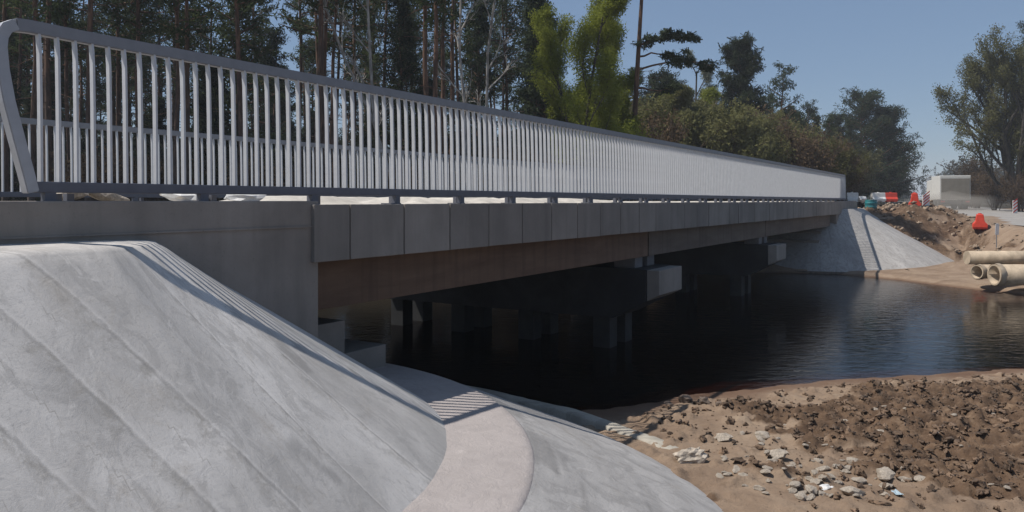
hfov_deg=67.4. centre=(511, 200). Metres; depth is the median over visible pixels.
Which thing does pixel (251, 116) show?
pine tree
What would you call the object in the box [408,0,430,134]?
pine tree
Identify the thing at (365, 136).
young pine
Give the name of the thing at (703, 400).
wet stone
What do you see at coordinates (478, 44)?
tree
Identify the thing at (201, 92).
young pine
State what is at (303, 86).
pine tree
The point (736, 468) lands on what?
rubble piece
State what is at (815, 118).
pine tree
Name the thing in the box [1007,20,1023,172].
pine tree
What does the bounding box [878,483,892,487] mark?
rubble piece
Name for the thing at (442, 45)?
pine tree
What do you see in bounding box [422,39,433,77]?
pine tree
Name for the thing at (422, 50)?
pine tree
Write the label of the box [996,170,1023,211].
bare shrub
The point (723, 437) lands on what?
rubble piece
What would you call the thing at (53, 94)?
young pine
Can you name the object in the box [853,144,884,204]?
budding shrub
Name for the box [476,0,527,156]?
pine tree
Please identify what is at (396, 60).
pine tree
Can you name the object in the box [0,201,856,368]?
road bridge
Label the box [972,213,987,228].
road barrier
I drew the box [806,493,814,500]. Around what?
rubble piece
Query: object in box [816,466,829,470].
rubble piece
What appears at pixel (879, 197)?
road barrier
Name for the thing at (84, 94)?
pine tree
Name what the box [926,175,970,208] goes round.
box truck
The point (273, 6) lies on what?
pine tree
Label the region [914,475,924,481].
rubble piece
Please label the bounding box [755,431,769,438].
rubble piece
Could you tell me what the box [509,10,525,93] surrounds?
pine tree
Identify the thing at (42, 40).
pine tree
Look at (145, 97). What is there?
pine tree
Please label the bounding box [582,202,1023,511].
ground
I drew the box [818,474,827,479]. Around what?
rubble piece
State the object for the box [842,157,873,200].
bare shrub
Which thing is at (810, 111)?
pine tree
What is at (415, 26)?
pine tree
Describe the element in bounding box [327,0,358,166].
pine tree
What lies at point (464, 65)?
pine tree
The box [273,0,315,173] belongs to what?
pine tree
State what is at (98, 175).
bare shrub
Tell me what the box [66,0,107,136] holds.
pine tree
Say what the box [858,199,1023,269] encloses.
soil clods
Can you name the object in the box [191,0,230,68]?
pine tree
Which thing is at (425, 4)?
pine tree
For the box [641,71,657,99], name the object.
pine tree
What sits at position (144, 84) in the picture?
pine tree
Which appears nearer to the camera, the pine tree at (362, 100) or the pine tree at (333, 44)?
the pine tree at (333, 44)
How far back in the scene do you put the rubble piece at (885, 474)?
6.88 m
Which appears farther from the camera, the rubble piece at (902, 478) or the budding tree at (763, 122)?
the budding tree at (763, 122)
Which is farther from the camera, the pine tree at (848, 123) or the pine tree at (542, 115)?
the pine tree at (848, 123)
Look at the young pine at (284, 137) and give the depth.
58.45 m
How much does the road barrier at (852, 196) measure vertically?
0.634 m
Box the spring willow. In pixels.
[931,23,1023,211]
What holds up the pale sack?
on the bridge road
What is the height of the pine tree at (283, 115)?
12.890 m
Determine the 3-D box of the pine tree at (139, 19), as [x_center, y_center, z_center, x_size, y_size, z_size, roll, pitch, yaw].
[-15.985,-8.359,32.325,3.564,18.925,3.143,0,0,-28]
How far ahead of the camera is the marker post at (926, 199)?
38.98 m
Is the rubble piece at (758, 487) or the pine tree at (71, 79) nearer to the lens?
the rubble piece at (758, 487)
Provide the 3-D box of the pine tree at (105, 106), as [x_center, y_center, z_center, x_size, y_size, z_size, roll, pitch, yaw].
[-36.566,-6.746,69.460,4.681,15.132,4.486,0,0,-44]
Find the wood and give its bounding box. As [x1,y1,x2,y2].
[864,156,1023,203]
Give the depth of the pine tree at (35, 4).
27.05 m
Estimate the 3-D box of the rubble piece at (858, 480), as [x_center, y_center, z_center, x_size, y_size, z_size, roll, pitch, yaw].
[3.115,2.509,6.908,0.134,0.068,0.110,-3,13,7]
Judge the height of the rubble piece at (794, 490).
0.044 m
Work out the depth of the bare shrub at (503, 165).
30.53 m
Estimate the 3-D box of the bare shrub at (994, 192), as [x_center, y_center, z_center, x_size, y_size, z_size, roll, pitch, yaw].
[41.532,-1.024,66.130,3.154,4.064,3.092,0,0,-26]
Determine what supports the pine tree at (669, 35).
on the ground
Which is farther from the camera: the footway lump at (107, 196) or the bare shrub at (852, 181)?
the bare shrub at (852, 181)
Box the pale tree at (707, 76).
[684,50,717,106]
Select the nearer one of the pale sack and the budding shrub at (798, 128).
the pale sack
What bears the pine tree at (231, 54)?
on the ground
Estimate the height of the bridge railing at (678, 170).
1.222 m
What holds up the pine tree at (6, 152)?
on the ground
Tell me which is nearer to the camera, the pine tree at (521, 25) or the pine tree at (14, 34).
the pine tree at (14, 34)
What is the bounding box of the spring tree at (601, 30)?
[523,0,654,182]
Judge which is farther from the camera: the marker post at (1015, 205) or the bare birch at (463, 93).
the marker post at (1015, 205)
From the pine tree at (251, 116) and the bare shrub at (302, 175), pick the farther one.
the pine tree at (251, 116)
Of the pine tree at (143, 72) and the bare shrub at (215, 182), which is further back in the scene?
the pine tree at (143, 72)
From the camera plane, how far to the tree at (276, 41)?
52.34 m
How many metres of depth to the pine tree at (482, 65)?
61.45 m
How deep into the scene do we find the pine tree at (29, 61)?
56.76 m
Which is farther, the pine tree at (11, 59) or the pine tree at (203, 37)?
the pine tree at (203, 37)
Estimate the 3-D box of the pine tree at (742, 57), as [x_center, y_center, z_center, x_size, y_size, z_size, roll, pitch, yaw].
[17.456,-5.878,57.753,6.221,13.633,5.827,0,0,35]
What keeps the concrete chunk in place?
on the ground
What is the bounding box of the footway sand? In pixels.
[222,196,823,203]
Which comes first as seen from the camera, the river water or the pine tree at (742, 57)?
the river water
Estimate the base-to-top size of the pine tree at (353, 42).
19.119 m
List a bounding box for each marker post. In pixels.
[919,191,932,206]
[1013,198,1017,212]
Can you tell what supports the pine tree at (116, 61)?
on the ground
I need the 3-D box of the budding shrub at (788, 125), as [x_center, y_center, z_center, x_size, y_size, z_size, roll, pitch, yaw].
[18.385,-2.964,53.934,5.396,7.161,4.908,0,0,-8]
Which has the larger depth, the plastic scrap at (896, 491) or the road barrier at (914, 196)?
the road barrier at (914, 196)
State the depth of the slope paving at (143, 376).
4.39 m
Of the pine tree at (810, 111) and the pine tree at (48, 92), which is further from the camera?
the pine tree at (810, 111)
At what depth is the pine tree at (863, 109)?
80.87 m
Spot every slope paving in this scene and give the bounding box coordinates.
[0,240,722,511]
[767,208,952,273]
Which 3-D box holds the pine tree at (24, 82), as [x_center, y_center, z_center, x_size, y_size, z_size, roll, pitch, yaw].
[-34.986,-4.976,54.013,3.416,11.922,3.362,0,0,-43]
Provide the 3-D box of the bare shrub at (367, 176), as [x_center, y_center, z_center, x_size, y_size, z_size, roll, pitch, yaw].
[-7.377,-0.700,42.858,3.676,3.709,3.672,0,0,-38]
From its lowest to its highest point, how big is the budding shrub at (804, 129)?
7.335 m
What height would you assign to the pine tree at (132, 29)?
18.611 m
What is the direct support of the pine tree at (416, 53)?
on the ground
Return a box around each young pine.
[0,64,43,200]
[10,94,53,200]
[42,72,85,178]
[98,120,122,174]
[122,111,150,200]
[132,95,180,165]
[179,65,250,200]
[179,90,212,184]
[248,137,253,172]
[263,132,284,173]
[275,135,292,175]
[281,120,296,171]
[292,109,314,178]
[294,122,313,178]
[332,150,348,187]
[338,138,348,180]
[341,93,388,187]
[347,124,374,183]
[403,74,455,188]
[448,137,455,189]
[471,117,497,188]
[492,134,503,174]
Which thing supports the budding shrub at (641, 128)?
on the ground
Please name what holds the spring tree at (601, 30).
on the ground
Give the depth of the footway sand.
9.11 m
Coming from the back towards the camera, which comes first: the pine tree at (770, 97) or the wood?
the wood
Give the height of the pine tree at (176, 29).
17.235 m
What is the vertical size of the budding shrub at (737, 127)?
6.538 m
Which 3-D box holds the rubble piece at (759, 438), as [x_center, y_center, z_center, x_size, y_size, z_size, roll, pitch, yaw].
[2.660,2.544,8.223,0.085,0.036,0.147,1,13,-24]
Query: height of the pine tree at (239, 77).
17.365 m
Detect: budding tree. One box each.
[543,87,648,199]
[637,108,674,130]
[657,83,706,121]
[658,87,721,107]
[693,105,772,200]
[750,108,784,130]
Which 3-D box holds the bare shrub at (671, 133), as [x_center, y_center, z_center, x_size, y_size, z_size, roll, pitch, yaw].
[6.944,-1.822,41.265,5.527,6.085,5.042,0,0,25]
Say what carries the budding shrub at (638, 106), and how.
on the ground
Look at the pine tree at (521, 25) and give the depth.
59.02 m
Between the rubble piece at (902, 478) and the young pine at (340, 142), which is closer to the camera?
the rubble piece at (902, 478)
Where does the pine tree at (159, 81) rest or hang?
on the ground
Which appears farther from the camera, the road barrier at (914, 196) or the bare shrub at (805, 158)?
the bare shrub at (805, 158)
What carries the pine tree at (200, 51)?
on the ground
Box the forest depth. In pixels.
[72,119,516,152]
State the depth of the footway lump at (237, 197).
6.78 m
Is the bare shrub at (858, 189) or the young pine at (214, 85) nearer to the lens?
the young pine at (214, 85)
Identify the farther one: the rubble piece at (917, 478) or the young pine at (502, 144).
the young pine at (502, 144)
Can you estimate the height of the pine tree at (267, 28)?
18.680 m
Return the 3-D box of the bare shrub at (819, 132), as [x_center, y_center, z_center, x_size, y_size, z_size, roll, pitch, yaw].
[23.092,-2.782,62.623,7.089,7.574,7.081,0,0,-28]
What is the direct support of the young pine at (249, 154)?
on the ground
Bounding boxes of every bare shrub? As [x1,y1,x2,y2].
[43,140,122,200]
[99,153,169,200]
[143,153,200,200]
[192,165,229,199]
[226,153,284,185]
[270,168,311,185]
[274,176,311,186]
[348,156,395,188]
[388,162,424,188]
[455,137,535,190]
[492,148,555,174]
[525,143,558,167]
[547,156,600,199]
[636,105,691,200]
[735,104,783,200]
[750,105,807,200]
[777,123,856,200]
[805,121,835,141]
[812,139,869,200]
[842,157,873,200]
[936,153,1002,207]
[967,169,996,207]
[972,168,1007,209]
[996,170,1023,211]
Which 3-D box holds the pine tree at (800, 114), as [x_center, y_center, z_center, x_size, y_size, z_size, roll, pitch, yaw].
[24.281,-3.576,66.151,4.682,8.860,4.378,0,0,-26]
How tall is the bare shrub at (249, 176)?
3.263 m
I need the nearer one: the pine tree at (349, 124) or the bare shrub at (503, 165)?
the bare shrub at (503, 165)
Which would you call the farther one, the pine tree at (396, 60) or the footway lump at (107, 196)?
the pine tree at (396, 60)
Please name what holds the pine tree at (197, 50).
on the ground
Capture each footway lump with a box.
[56,193,88,200]
[88,193,129,200]
[160,194,195,200]
[224,194,265,200]
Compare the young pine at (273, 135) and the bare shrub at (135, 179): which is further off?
the young pine at (273, 135)
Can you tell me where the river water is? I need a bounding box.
[318,273,1023,410]
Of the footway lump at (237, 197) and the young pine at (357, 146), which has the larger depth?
the young pine at (357, 146)
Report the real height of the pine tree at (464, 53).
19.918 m
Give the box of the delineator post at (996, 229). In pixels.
[995,223,998,247]
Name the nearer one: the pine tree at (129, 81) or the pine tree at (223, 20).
the pine tree at (223, 20)
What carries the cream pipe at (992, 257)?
on the ground
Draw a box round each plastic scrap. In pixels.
[819,484,832,489]
[891,489,903,494]
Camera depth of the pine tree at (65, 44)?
35.14 m
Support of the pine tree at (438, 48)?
on the ground
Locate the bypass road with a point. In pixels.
(1017, 218)
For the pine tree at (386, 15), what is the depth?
44.71 m
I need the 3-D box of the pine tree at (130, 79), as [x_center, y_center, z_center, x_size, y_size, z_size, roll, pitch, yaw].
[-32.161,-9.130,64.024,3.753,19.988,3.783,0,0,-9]
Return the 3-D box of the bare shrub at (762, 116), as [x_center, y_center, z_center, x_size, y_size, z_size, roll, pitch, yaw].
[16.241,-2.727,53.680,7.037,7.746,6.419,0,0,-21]
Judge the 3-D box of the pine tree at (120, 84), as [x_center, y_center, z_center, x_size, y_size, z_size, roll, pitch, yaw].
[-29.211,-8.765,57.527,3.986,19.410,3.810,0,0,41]
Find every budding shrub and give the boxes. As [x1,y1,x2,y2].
[607,125,649,200]
[627,97,647,112]
[630,93,735,200]
[704,96,777,200]
[734,120,797,200]
[746,110,795,200]
[767,107,819,200]
[775,119,822,200]
[775,124,816,200]
[789,120,814,200]
[815,135,875,200]
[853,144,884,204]
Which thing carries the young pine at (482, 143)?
on the ground
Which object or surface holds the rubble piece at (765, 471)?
on the ground
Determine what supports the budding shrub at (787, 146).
on the ground
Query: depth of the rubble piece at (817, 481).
6.81 m
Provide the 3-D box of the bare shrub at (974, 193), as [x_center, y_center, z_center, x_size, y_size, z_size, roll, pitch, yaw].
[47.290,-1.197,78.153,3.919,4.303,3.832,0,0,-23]
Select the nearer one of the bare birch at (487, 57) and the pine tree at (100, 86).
the bare birch at (487, 57)
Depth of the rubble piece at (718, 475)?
7.10 m
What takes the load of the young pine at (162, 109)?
on the ground
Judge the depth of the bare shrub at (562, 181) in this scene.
28.70 m
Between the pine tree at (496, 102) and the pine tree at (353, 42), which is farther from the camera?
the pine tree at (496, 102)
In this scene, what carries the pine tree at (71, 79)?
on the ground
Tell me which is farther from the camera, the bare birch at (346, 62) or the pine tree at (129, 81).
the pine tree at (129, 81)
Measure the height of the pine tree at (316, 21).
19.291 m
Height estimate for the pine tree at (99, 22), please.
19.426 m
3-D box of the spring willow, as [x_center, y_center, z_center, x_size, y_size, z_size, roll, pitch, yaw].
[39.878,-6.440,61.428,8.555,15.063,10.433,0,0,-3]
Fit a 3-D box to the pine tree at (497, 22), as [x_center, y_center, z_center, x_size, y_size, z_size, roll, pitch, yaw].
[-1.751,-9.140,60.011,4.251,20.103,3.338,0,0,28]
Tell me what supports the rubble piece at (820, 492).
on the ground
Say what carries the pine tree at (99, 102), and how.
on the ground
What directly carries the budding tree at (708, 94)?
on the ground
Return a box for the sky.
[20,0,1023,199]
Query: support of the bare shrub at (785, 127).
on the ground
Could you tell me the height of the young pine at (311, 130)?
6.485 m
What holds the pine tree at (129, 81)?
on the ground
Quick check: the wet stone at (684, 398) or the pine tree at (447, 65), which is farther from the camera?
the pine tree at (447, 65)
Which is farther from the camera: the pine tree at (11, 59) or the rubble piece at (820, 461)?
the pine tree at (11, 59)
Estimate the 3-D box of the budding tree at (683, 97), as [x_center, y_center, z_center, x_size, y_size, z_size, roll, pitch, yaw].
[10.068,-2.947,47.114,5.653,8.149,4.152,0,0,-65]
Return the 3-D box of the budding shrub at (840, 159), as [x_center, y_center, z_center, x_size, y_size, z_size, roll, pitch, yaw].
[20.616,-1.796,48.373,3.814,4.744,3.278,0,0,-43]
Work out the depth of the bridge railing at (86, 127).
13.71 m
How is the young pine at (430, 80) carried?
on the ground
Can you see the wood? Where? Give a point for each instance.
(908, 198)
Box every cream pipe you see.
[963,251,1023,263]
[970,264,990,279]
[987,263,1023,285]
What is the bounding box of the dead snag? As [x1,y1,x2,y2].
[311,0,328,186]
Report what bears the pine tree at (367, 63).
on the ground
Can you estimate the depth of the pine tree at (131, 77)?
54.54 m
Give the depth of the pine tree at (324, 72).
28.88 m
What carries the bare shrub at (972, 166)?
on the ground
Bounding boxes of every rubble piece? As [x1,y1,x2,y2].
[715,473,723,477]
[716,433,732,441]
[723,472,731,475]
[732,465,739,472]
[753,485,764,490]
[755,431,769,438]
[755,435,764,441]
[760,469,770,473]
[762,465,772,469]
[770,449,788,458]
[787,487,796,493]
[789,481,800,487]
[794,492,806,500]
[805,485,816,494]
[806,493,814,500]
[810,478,822,483]
[813,458,823,463]
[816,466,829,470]
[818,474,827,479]
[818,490,825,495]
[840,486,865,495]
[846,457,857,463]
[851,477,866,483]
[876,467,895,480]
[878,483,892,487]
[879,491,889,496]
[898,476,911,481]
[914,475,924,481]
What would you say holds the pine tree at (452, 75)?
on the ground
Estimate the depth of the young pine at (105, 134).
53.72 m
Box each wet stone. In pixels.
[664,401,673,405]
[678,394,692,402]
[699,396,709,403]
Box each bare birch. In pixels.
[297,0,388,174]
[337,0,393,188]
[427,0,481,167]
[469,0,515,169]
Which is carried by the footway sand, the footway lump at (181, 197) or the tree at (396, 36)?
the footway lump at (181, 197)
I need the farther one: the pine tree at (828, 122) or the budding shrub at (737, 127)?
the pine tree at (828, 122)
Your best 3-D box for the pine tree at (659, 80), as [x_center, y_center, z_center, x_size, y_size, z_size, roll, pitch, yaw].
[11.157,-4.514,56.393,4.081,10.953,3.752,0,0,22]
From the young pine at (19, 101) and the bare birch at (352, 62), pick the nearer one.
the bare birch at (352, 62)
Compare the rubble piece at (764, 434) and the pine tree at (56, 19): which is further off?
the pine tree at (56, 19)
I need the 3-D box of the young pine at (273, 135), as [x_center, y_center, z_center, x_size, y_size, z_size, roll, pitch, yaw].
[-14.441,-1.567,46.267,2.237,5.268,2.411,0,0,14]
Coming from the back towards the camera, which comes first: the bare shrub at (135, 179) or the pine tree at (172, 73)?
the pine tree at (172, 73)
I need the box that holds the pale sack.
[858,196,866,202]
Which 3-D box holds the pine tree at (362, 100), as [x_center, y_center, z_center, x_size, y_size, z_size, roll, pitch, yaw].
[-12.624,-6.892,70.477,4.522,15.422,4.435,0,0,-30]
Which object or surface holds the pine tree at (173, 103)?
on the ground
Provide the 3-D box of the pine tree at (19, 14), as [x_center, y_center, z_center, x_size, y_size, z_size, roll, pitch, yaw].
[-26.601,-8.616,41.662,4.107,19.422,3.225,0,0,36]
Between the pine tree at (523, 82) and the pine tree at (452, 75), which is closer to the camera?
the pine tree at (452, 75)
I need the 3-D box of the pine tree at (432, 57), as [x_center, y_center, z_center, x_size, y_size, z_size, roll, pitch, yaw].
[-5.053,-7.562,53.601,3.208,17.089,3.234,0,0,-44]
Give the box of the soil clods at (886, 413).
[644,373,1023,511]
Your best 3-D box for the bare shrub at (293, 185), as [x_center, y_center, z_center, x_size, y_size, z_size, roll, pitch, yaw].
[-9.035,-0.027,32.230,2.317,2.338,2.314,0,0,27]
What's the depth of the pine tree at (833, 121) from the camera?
81.95 m
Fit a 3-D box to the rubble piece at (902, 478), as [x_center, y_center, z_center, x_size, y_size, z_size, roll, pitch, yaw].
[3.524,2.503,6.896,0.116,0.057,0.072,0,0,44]
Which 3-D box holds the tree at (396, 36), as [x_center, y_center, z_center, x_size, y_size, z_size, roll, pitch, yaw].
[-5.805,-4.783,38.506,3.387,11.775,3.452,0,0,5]
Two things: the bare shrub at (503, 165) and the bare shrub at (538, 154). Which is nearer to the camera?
the bare shrub at (503, 165)
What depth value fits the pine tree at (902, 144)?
80.95 m
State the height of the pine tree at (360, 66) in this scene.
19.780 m
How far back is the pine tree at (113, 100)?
47.35 m
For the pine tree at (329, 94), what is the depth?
73.83 m
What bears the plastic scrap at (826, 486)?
on the ground
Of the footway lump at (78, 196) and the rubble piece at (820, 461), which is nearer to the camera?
the footway lump at (78, 196)
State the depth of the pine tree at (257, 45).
54.93 m
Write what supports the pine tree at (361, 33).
on the ground
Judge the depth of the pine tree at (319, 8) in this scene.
27.05 m
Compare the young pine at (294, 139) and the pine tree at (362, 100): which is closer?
the young pine at (294, 139)
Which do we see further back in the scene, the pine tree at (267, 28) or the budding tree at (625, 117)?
the pine tree at (267, 28)
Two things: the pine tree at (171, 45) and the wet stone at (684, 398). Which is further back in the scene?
the pine tree at (171, 45)
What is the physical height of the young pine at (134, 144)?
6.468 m
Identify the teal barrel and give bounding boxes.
[865,200,877,208]
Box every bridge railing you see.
[0,18,845,204]
[0,116,699,200]
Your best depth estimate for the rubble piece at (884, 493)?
6.52 m
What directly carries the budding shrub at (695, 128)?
on the ground
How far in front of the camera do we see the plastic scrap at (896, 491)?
6.56 m
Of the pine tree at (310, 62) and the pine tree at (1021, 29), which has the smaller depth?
the pine tree at (310, 62)
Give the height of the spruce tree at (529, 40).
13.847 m
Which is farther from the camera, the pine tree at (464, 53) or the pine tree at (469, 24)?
the pine tree at (464, 53)
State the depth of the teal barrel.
35.78 m
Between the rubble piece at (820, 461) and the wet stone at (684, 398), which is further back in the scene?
the wet stone at (684, 398)
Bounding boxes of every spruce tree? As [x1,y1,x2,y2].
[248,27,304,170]
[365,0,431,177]
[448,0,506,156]
[505,0,562,175]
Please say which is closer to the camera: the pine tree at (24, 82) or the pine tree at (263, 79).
the pine tree at (24, 82)
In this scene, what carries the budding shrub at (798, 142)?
on the ground
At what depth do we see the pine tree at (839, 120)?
80.42 m
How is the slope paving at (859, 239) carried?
on the ground
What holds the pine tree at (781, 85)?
on the ground
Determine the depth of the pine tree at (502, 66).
55.65 m
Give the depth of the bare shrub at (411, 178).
35.45 m
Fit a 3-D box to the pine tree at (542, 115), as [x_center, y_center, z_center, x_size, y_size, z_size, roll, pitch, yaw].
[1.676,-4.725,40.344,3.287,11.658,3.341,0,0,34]
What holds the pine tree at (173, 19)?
on the ground
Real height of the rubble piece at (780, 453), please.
0.096 m
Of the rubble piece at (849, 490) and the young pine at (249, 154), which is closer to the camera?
the rubble piece at (849, 490)
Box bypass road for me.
[920,202,1023,225]
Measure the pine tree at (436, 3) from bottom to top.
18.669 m
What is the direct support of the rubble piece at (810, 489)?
on the ground
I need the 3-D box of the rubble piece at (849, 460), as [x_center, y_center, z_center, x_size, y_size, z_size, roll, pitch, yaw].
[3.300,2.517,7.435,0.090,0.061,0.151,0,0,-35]
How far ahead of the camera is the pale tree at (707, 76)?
53.74 m
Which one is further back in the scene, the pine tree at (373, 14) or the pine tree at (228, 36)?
the pine tree at (373, 14)
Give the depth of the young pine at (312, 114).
55.84 m
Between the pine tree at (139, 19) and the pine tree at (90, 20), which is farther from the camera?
the pine tree at (139, 19)
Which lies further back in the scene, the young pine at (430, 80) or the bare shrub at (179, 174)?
the young pine at (430, 80)
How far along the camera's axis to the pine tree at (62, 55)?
44.49 m
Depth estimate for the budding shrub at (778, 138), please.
47.22 m
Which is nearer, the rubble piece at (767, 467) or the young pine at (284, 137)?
the rubble piece at (767, 467)
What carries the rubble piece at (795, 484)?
on the ground
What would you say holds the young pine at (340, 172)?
on the ground
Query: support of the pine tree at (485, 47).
on the ground
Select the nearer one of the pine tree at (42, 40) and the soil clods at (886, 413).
the soil clods at (886, 413)
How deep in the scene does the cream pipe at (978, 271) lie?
23.28 m
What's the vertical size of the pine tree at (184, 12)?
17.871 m
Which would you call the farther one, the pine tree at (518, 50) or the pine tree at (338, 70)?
the pine tree at (518, 50)
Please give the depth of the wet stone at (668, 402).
10.09 m
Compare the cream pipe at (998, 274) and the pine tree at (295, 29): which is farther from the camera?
the pine tree at (295, 29)
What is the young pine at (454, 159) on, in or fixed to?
on the ground
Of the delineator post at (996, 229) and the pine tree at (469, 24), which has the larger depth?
the pine tree at (469, 24)
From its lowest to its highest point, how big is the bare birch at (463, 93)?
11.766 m
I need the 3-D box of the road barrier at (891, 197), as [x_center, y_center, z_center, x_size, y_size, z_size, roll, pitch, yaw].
[24.646,-0.257,50.000,0.780,0.634,0.460,0,0,0]
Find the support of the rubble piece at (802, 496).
on the ground
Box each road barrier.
[845,192,858,201]
[870,192,885,201]
[885,192,897,201]
[908,192,920,205]
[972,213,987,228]
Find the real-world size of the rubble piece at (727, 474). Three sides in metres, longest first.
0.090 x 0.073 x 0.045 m
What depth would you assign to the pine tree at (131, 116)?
69.22 m
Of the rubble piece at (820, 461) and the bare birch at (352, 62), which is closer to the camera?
the rubble piece at (820, 461)
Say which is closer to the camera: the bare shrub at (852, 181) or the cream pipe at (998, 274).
the cream pipe at (998, 274)
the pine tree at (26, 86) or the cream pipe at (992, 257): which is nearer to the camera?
the cream pipe at (992, 257)
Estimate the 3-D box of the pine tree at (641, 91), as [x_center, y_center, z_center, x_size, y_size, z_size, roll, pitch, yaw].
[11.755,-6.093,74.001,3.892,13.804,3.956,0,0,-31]
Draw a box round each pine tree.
[0,0,29,200]
[0,0,42,163]
[0,0,54,200]
[1,0,61,200]
[2,1,32,180]
[8,0,42,114]
[13,51,31,113]
[15,0,79,181]
[21,1,42,109]
[26,5,73,83]
[29,0,72,181]
[31,3,85,160]
[38,0,99,175]
[52,0,122,200]
[53,0,122,200]
[61,18,106,169]
[63,0,85,130]
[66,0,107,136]
[68,12,106,152]
[79,10,105,142]
[80,0,146,177]
[85,54,132,157]
[94,0,159,171]
[97,1,147,163]
[103,0,172,144]
[104,0,151,126]
[108,0,172,159]
[112,0,160,159]
[114,2,161,102]
[115,4,163,123]
[115,57,146,167]
[129,60,151,162]
[140,0,174,144]
[141,0,208,159]
[142,0,172,147]
[144,0,211,183]
[150,0,200,142]
[155,3,213,145]
[160,0,218,184]
[161,1,202,102]
[190,0,228,95]
[190,0,285,182]
[190,22,209,97]
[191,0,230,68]
[202,0,269,86]
[207,0,272,185]
[218,17,252,123]
[229,0,280,159]
[233,0,276,166]
[247,34,270,115]
[247,77,265,164]
[251,4,285,159]
[269,0,353,72]
[270,63,302,156]
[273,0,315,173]
[280,0,316,155]
[287,0,347,140]
[292,0,372,185]
[292,36,338,142]
[296,0,341,186]
[297,0,350,186]
[302,70,341,135]
[304,0,366,187]
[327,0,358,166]
[328,0,385,187]
[338,69,363,168]
[345,1,381,128]
[347,0,395,169]
[350,4,388,120]
[351,0,397,131]
[356,61,389,146]
[360,0,416,140]
[377,2,430,90]
[379,9,432,178]
[380,4,416,150]
[396,0,466,160]
[396,6,433,88]
[403,0,451,189]
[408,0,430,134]
[417,1,461,93]
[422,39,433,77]
[425,0,464,165]
[427,23,455,96]
[428,0,483,189]
[430,51,455,151]
[431,0,473,189]
[449,25,480,132]
[454,0,500,154]
[460,2,494,106]
[472,0,511,147]
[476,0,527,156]
[482,0,526,136]
[482,0,526,143]
[483,2,512,140]
[502,0,550,155]
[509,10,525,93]
[510,0,529,86]
[510,0,566,162]
[627,0,721,200]
[628,67,645,107]
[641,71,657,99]
[642,64,682,103]
[715,31,771,200]
[761,92,777,116]
[763,60,809,127]
[785,109,812,130]
[798,99,823,128]
[811,114,822,135]
[818,110,848,142]
[822,117,837,144]
[830,85,907,204]
[832,112,846,145]
[842,119,859,151]
[859,103,931,203]
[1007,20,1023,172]
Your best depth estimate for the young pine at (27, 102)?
38.63 m
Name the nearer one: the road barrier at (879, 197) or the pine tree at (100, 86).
the road barrier at (879, 197)
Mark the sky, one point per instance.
(899, 48)
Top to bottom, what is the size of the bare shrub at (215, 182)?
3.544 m
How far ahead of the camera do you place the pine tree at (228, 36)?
38.08 m
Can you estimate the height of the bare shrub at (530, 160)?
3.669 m

